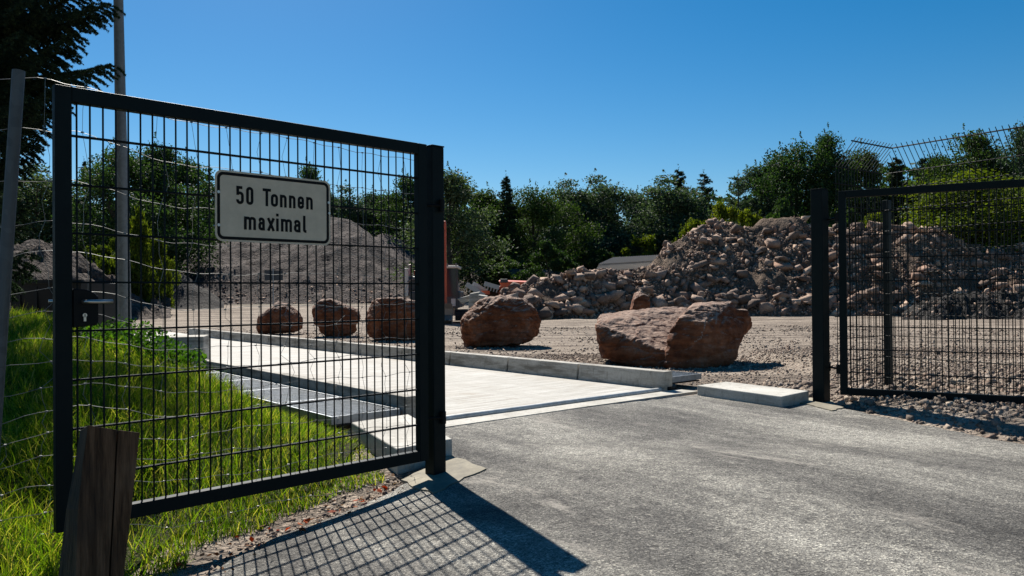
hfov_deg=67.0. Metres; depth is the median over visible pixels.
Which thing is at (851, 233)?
rubble stone
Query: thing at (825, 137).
broadleaf tree
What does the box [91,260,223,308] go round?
soil mound
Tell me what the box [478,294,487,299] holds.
concrete slab
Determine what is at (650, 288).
rubble stone
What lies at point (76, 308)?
gate leaf
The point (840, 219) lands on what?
gate leaf
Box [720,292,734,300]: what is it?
rubble stone
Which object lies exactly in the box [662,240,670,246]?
rubble stone
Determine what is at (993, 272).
rubble stone
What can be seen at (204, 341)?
concrete block
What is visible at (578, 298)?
rubble stone
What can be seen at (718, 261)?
rubble stone
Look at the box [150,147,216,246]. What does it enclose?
broadleaf tree
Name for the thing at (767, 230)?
rubble stone
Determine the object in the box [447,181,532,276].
broadleaf tree
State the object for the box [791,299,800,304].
rubble stone
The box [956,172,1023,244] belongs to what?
bush
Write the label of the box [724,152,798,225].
broadleaf tree
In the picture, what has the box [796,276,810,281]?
rubble stone
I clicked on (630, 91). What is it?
sky
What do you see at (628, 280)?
rubble stone
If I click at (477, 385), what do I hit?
weighbridge
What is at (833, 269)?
rubble stone
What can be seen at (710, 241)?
rubble stone
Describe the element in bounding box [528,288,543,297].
rubble stone
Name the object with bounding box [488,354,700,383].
curb
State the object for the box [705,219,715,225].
rubble stone
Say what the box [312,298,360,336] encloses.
boulder
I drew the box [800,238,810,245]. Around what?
rubble stone
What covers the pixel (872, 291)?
rubble stone
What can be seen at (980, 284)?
rubble stone
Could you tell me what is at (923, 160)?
spruce tree
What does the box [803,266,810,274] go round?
rubble stone
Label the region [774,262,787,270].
rubble stone
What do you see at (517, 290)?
rubble stone
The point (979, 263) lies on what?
rubble stone
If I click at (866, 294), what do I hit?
rubble stone
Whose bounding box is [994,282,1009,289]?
rubble stone
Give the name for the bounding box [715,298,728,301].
rubble stone
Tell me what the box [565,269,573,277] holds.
rubble stone
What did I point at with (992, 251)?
rubble stone
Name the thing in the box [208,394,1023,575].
road
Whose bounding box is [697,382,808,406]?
concrete pad
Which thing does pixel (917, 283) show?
rubble stone
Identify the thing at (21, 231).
broadleaf tree
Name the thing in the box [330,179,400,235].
broadleaf tree
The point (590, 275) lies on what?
rubble stone
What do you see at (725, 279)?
rubble stone
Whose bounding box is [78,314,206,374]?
weeds
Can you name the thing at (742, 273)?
rubble stone
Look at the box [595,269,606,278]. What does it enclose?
rubble stone
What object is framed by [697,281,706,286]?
rubble stone
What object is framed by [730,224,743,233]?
rubble stone
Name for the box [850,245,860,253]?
rubble stone
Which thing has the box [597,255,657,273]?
shed
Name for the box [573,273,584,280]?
rubble stone
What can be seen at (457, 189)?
broadleaf tree
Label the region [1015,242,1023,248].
rubble stone
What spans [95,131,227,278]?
broadleaf tree
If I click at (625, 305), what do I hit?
rubble stone
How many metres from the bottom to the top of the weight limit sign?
0.330 m
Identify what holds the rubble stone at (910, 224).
on the rubble heap at (548, 289)
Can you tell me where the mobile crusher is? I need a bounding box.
[465,279,525,296]
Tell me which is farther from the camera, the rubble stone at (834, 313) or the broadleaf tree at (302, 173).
the broadleaf tree at (302, 173)
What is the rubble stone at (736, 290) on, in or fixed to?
on the rubble at (684, 283)
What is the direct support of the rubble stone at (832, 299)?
on the rubble heap at (548, 289)
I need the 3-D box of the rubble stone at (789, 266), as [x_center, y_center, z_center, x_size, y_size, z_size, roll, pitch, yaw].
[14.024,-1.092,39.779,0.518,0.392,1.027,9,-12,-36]
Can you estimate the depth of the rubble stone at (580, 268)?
38.26 m
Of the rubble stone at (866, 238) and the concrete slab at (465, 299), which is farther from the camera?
the rubble stone at (866, 238)
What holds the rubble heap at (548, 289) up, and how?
on the ground at (285, 522)
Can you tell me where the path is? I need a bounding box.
[134,332,186,335]
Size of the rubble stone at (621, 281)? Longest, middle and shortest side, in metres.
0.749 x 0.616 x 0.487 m
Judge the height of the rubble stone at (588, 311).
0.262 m
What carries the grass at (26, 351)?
on the ground at (285, 522)
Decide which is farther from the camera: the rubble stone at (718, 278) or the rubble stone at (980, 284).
the rubble stone at (718, 278)
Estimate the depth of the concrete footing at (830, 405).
6.80 m
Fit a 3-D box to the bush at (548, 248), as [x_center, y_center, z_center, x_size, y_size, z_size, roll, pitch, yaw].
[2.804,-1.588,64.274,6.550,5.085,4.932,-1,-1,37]
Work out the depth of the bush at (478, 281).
65.13 m
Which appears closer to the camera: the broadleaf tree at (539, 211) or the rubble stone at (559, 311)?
the rubble stone at (559, 311)
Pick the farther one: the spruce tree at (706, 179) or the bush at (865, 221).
the spruce tree at (706, 179)
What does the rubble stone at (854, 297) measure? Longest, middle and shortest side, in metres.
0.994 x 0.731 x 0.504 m
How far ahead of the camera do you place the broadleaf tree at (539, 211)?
76.56 m
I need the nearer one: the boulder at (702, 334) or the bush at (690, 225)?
the boulder at (702, 334)
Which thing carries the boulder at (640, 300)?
on the ground at (285, 522)
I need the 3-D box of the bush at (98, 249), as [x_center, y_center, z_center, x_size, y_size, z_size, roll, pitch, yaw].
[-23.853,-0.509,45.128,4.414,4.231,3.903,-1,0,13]
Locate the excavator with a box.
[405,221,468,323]
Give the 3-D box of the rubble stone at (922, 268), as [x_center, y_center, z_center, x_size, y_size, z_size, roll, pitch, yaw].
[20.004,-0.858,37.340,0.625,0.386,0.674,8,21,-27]
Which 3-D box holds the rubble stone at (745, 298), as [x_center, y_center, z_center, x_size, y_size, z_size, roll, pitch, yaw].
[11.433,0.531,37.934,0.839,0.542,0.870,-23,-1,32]
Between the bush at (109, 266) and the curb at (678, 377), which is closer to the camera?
the curb at (678, 377)
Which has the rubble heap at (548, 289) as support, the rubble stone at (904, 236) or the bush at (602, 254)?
the rubble stone at (904, 236)
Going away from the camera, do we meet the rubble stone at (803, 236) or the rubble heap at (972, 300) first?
the rubble heap at (972, 300)
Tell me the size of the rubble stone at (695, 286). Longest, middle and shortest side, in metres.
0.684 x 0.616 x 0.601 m
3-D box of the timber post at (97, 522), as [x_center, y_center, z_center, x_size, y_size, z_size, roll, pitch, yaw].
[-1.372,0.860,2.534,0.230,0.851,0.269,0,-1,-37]
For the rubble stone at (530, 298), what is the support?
on the rubble heap at (548, 289)
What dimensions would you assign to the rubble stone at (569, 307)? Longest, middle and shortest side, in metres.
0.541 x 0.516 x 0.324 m
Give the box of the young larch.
[722,174,765,223]
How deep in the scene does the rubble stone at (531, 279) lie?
37.96 m
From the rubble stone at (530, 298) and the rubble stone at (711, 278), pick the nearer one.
the rubble stone at (530, 298)
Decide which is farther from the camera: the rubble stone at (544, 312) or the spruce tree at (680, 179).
the spruce tree at (680, 179)
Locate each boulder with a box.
[256,301,302,333]
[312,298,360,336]
[365,297,414,341]
[460,295,540,347]
[595,301,751,368]
[630,292,649,309]
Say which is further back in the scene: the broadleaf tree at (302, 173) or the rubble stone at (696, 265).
the broadleaf tree at (302, 173)
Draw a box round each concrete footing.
[401,456,485,493]
[800,398,843,410]
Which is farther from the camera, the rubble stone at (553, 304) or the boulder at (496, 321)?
the rubble stone at (553, 304)
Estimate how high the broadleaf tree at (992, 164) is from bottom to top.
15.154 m
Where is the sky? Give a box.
[19,0,1023,236]
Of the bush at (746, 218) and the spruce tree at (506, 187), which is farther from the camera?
the spruce tree at (506, 187)
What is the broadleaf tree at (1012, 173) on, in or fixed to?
on the ground at (285, 522)
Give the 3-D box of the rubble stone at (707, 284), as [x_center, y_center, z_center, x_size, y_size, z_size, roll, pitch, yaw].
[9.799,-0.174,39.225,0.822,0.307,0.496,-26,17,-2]
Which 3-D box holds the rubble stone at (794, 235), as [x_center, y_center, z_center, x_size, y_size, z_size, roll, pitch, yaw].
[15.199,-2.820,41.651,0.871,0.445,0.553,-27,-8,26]
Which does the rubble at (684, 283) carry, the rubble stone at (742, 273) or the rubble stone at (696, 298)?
the rubble stone at (696, 298)
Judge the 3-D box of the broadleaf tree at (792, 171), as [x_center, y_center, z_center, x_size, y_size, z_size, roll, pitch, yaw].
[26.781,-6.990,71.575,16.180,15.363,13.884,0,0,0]
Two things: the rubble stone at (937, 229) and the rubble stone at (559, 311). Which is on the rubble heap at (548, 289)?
the rubble stone at (937, 229)
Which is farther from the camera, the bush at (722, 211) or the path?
the bush at (722, 211)
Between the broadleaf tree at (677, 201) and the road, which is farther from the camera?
the broadleaf tree at (677, 201)
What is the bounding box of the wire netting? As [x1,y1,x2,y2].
[0,69,415,546]
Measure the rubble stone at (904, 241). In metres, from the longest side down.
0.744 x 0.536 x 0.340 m
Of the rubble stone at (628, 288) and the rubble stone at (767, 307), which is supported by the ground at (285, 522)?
the rubble stone at (767, 307)
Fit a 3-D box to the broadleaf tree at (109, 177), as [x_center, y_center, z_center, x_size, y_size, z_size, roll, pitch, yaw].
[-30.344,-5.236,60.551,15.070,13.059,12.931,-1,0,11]
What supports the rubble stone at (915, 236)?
on the rubble heap at (548, 289)
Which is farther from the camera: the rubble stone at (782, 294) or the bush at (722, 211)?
the bush at (722, 211)
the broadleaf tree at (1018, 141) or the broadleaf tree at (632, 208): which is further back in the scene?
the broadleaf tree at (632, 208)
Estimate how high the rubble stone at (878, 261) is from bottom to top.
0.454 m
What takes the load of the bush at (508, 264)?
on the ground at (285, 522)
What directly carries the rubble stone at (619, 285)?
on the rubble heap at (548, 289)
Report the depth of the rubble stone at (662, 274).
39.41 m
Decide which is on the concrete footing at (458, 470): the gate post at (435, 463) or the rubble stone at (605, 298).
the gate post at (435, 463)
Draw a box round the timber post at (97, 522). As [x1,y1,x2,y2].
[58,425,139,575]
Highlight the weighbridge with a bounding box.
[147,328,675,420]
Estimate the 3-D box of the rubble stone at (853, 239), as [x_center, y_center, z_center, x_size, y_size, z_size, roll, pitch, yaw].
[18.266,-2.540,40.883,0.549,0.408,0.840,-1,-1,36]
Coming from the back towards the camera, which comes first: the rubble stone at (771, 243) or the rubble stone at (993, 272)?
the rubble stone at (771, 243)
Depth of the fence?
7.09 m
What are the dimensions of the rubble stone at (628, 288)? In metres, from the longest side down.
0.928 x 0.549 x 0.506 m
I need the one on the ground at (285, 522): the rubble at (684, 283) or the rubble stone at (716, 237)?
the rubble at (684, 283)
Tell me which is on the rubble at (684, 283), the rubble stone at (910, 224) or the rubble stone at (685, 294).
the rubble stone at (685, 294)
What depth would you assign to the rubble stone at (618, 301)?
36.98 m
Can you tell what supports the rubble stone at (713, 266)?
on the rubble heap at (548, 289)
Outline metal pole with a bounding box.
[113,0,131,340]
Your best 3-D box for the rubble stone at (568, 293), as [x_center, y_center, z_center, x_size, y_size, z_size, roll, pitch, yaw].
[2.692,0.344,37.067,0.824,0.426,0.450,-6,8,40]
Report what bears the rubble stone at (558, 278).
on the rubble at (684, 283)
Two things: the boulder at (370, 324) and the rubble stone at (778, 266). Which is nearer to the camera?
the boulder at (370, 324)
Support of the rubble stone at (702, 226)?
on the rubble heap at (548, 289)
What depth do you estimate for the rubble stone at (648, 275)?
39.48 m
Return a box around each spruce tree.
[0,0,125,305]
[72,161,98,260]
[194,169,214,241]
[488,173,524,268]
[661,164,690,246]
[682,171,717,231]
[876,150,917,224]
[908,151,937,225]
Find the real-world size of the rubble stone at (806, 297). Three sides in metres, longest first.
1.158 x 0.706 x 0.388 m
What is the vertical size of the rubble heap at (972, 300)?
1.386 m
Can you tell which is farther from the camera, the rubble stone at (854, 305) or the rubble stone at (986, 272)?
the rubble stone at (986, 272)
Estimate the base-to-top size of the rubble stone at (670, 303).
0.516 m
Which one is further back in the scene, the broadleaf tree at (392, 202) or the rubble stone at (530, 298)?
the broadleaf tree at (392, 202)
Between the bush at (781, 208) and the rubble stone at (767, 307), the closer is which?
the rubble stone at (767, 307)
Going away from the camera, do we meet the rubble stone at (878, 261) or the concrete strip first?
the concrete strip
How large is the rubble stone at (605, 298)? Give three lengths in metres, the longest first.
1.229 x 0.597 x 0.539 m
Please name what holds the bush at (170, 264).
on the ground at (285, 522)
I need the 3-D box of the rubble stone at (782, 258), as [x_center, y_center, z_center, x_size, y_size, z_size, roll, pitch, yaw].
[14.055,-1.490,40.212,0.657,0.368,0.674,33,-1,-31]
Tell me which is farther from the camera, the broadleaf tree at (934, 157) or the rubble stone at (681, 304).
the broadleaf tree at (934, 157)
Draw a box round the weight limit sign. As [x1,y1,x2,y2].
[213,170,330,245]
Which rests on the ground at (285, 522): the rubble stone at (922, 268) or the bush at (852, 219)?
the bush at (852, 219)
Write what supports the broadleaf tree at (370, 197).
on the ground at (285, 522)
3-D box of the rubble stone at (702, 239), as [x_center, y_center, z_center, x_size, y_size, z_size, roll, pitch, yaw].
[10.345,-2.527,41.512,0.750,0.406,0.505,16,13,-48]
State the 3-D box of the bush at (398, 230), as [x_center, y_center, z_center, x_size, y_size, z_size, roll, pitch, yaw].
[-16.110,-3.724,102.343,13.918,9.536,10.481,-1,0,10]
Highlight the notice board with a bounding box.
[264,268,282,303]
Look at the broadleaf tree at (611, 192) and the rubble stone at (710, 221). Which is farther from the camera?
the broadleaf tree at (611, 192)
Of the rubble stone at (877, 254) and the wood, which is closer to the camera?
the rubble stone at (877, 254)
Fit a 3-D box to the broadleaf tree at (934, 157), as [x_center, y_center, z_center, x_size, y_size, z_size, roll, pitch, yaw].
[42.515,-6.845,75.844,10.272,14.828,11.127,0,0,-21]
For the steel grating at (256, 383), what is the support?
on the ground at (285, 522)
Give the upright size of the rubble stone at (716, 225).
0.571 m
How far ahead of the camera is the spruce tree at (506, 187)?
75.73 m
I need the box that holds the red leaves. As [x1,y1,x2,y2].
[173,486,399,567]
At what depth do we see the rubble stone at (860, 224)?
41.66 m
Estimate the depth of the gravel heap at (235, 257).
63.08 m
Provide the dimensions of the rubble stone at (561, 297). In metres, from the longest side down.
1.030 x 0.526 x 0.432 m
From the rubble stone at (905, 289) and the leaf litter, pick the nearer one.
the leaf litter
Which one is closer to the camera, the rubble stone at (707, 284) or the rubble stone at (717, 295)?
the rubble stone at (717, 295)
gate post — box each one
[425,144,445,474]
[810,188,829,401]
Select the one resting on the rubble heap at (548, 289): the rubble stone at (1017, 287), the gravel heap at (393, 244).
the rubble stone at (1017, 287)
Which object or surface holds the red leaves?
on the ground at (285, 522)
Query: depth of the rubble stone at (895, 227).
40.29 m
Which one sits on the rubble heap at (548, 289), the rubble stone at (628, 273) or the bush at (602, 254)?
the rubble stone at (628, 273)
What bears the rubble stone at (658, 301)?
on the rubble heap at (548, 289)
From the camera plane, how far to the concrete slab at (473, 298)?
28.00 m
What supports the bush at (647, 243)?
on the ground at (285, 522)
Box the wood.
[30,159,1019,272]
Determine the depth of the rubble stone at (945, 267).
37.70 m
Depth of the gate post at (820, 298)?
6.99 m
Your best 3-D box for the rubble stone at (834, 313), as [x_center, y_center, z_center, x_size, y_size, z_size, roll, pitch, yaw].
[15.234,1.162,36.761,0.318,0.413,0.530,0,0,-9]
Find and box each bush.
[83,243,114,274]
[91,214,168,299]
[130,205,155,303]
[149,238,181,309]
[384,224,413,240]
[452,249,500,294]
[460,254,536,292]
[515,238,579,280]
[586,247,626,268]
[620,234,656,256]
[672,217,707,242]
[708,199,741,225]
[737,208,762,226]
[766,197,806,222]
[828,207,858,227]
[860,211,891,226]
[889,165,1023,252]
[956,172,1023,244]
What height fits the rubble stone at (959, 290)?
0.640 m
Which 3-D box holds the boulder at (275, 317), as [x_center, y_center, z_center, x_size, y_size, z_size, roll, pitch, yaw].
[-6.512,0.833,21.694,1.240,0.922,1.263,0,0,0]
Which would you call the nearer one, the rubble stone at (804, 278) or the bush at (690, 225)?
the rubble stone at (804, 278)
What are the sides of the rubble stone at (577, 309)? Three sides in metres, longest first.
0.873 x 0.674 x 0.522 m
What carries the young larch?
on the ground at (285, 522)
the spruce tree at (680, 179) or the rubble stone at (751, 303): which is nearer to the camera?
the rubble stone at (751, 303)
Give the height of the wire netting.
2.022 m
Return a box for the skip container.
[10,279,114,331]
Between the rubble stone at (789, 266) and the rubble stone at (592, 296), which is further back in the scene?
the rubble stone at (789, 266)
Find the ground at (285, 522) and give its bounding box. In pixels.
[124,301,1023,575]
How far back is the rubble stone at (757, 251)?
40.87 m
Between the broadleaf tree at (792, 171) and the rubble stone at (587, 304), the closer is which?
the rubble stone at (587, 304)
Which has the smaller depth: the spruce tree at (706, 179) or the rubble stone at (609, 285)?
the rubble stone at (609, 285)
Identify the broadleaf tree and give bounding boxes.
[0,162,99,258]
[1,189,49,243]
[33,137,217,276]
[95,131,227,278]
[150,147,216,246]
[295,157,338,216]
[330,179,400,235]
[353,185,406,235]
[364,168,413,247]
[386,161,517,291]
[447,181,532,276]
[472,179,608,270]
[518,172,625,269]
[523,168,658,269]
[596,170,722,256]
[618,185,657,251]
[718,131,883,225]
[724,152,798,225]
[794,122,862,224]
[830,138,904,227]
[894,123,1023,234]
[899,144,965,220]
[981,119,1023,224]
[985,145,1023,223]
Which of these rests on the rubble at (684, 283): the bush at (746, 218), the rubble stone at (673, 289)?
the rubble stone at (673, 289)
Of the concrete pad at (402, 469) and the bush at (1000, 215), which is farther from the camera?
the bush at (1000, 215)
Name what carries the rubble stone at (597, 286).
on the rubble heap at (548, 289)
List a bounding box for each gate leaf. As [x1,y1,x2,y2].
[48,84,445,532]
[828,179,1023,403]
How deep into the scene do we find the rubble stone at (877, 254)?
39.30 m
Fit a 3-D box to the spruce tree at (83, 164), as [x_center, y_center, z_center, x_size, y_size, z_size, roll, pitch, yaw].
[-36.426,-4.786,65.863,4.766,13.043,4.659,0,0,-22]
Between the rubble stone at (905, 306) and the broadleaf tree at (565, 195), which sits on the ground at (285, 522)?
the broadleaf tree at (565, 195)
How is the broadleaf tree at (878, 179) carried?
on the ground at (285, 522)
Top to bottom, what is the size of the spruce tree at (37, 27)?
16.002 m
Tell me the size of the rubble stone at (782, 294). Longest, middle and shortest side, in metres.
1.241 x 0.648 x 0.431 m
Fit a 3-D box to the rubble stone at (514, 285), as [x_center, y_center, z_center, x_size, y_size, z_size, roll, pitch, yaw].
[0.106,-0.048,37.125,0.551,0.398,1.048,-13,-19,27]
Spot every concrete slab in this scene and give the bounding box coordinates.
[458,295,468,303]
[468,292,480,307]
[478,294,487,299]
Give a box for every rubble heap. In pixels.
[527,217,1023,319]
[902,287,1023,319]
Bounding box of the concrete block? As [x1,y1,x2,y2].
[154,335,208,358]
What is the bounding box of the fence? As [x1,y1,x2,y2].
[833,122,1023,393]
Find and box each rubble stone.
[501,287,508,293]
[508,282,520,287]
[511,288,523,297]
[523,294,534,304]
[525,275,539,284]
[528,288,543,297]
[537,307,551,318]
[544,301,559,308]
[552,274,564,283]
[552,294,570,301]
[553,308,567,315]
[562,290,573,296]
[564,305,573,311]
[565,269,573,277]
[569,296,590,306]
[571,297,584,300]
[571,303,584,314]
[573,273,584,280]
[577,266,584,271]
[579,286,587,291]
[582,308,594,313]
[584,272,595,279]
[589,292,597,300]
[594,284,602,288]
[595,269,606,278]
[596,292,610,303]
[601,281,615,289]
[610,290,624,302]
[613,281,623,286]
[614,297,624,306]
[617,275,633,283]
[617,277,627,284]
[620,302,629,309]
[622,284,634,292]
[623,270,632,276]
[635,286,652,291]
[643,272,656,278]
[644,289,653,295]
[651,295,667,307]
[653,269,667,278]
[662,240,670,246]
[667,300,674,306]
[669,286,676,292]
[674,292,688,299]
[674,295,685,304]
[678,295,689,306]
[687,260,707,269]
[690,282,703,292]
[691,294,706,301]
[693,228,706,233]
[694,224,705,230]
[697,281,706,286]
[698,236,707,243]
[702,279,711,288]
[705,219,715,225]
[707,238,715,244]
[707,274,718,284]
[708,276,721,286]
[709,257,726,264]
[709,264,718,268]
[711,234,722,243]
[712,221,719,229]
[714,291,726,297]
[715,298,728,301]
[720,276,729,282]
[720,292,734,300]
[727,287,739,292]
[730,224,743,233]
[735,293,752,304]
[736,270,747,277]
[745,299,761,309]
[753,294,766,304]
[754,248,762,254]
[758,302,775,313]
[762,228,773,233]
[764,238,779,247]
[773,292,793,298]
[774,256,789,261]
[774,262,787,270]
[782,263,792,269]
[788,231,801,239]
[788,233,806,238]
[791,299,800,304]
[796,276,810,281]
[799,295,811,301]
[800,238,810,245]
[801,216,809,220]
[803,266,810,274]
[829,251,837,261]
[829,295,836,303]
[829,308,836,315]
[830,266,838,271]
[846,229,857,238]
[847,292,860,300]
[847,300,855,307]
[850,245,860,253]
[851,222,865,230]
[851,236,860,243]
[859,236,872,242]
[859,291,880,298]
[865,253,880,257]
[866,287,878,294]
[871,258,882,264]
[872,243,882,250]
[892,292,905,300]
[894,225,904,231]
[896,234,912,244]
[896,236,909,243]
[899,301,911,312]
[901,224,912,232]
[902,285,909,295]
[903,222,917,228]
[911,273,925,281]
[912,234,923,239]
[913,281,932,285]
[917,265,933,271]
[931,226,941,231]
[940,264,951,270]
[951,287,964,294]
[957,270,966,278]
[969,259,981,267]
[974,268,988,275]
[977,280,988,287]
[984,276,999,285]
[985,247,994,257]
[987,268,1002,275]
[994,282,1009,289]
[1013,284,1023,292]
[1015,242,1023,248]
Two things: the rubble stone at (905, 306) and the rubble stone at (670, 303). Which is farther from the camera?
the rubble stone at (670, 303)
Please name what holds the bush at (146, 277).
on the ground at (285, 522)
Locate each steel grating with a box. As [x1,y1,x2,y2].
[206,371,399,426]
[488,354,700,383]
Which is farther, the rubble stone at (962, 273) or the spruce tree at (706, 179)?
the spruce tree at (706, 179)
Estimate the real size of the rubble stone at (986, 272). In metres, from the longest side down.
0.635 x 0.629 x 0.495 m
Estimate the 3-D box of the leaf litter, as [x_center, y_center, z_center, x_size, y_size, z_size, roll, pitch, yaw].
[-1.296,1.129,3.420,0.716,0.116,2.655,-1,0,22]
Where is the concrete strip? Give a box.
[446,389,696,427]
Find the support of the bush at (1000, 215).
on the ground at (285, 522)
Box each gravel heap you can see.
[178,217,414,303]
[374,233,414,272]
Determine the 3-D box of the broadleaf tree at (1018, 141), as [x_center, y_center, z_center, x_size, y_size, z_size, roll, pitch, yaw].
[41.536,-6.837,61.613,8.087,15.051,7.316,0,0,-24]
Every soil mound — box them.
[10,239,170,319]
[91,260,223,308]
[460,268,559,296]
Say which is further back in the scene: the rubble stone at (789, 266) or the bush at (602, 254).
the bush at (602, 254)
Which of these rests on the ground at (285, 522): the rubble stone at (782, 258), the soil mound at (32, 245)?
the soil mound at (32, 245)
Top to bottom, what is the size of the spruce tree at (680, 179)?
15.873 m
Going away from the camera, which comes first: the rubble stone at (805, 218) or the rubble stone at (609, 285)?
the rubble stone at (609, 285)
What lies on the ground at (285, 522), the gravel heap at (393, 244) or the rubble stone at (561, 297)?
the gravel heap at (393, 244)
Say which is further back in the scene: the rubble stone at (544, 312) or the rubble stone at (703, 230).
the rubble stone at (703, 230)
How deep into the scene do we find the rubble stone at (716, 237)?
41.56 m
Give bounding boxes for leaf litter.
[130,472,399,575]
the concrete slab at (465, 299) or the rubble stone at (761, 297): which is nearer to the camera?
the concrete slab at (465, 299)
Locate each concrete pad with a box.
[352,414,451,474]
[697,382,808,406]
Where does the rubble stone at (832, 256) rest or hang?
on the rubble heap at (548, 289)
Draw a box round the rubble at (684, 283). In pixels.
[200,216,1023,319]
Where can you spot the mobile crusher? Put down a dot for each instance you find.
(474, 287)
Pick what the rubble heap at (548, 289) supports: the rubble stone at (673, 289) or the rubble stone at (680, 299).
the rubble stone at (680, 299)
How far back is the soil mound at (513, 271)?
69.54 m
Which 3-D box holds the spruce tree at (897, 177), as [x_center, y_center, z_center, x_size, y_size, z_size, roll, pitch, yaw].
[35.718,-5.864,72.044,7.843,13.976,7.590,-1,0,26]
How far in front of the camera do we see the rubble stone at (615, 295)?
36.88 m
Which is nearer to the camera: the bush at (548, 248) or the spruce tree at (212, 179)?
the bush at (548, 248)
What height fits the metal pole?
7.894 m
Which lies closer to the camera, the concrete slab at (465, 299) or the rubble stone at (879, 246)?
the concrete slab at (465, 299)
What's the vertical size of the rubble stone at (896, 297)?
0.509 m
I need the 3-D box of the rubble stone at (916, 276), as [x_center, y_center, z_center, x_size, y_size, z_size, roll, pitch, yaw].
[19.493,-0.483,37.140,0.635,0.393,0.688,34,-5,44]
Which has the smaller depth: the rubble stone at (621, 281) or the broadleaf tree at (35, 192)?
the rubble stone at (621, 281)
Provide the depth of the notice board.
44.01 m
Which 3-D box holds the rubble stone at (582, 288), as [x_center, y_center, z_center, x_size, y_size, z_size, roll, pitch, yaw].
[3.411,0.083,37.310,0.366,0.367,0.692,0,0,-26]
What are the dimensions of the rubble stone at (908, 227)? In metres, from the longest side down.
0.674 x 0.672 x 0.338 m
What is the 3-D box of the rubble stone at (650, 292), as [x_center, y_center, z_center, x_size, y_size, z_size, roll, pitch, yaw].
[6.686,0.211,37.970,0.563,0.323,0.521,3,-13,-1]
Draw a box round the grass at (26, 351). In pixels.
[0,305,384,575]
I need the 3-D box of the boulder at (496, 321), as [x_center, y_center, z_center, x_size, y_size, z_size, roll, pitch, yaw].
[-0.221,0.663,15.153,1.591,1.048,1.176,0,0,0]
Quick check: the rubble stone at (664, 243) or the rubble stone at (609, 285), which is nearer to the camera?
the rubble stone at (609, 285)
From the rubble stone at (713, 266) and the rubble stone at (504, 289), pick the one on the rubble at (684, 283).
the rubble stone at (504, 289)
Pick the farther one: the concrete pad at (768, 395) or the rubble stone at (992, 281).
the rubble stone at (992, 281)
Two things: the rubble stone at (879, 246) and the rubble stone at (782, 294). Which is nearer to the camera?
the rubble stone at (782, 294)

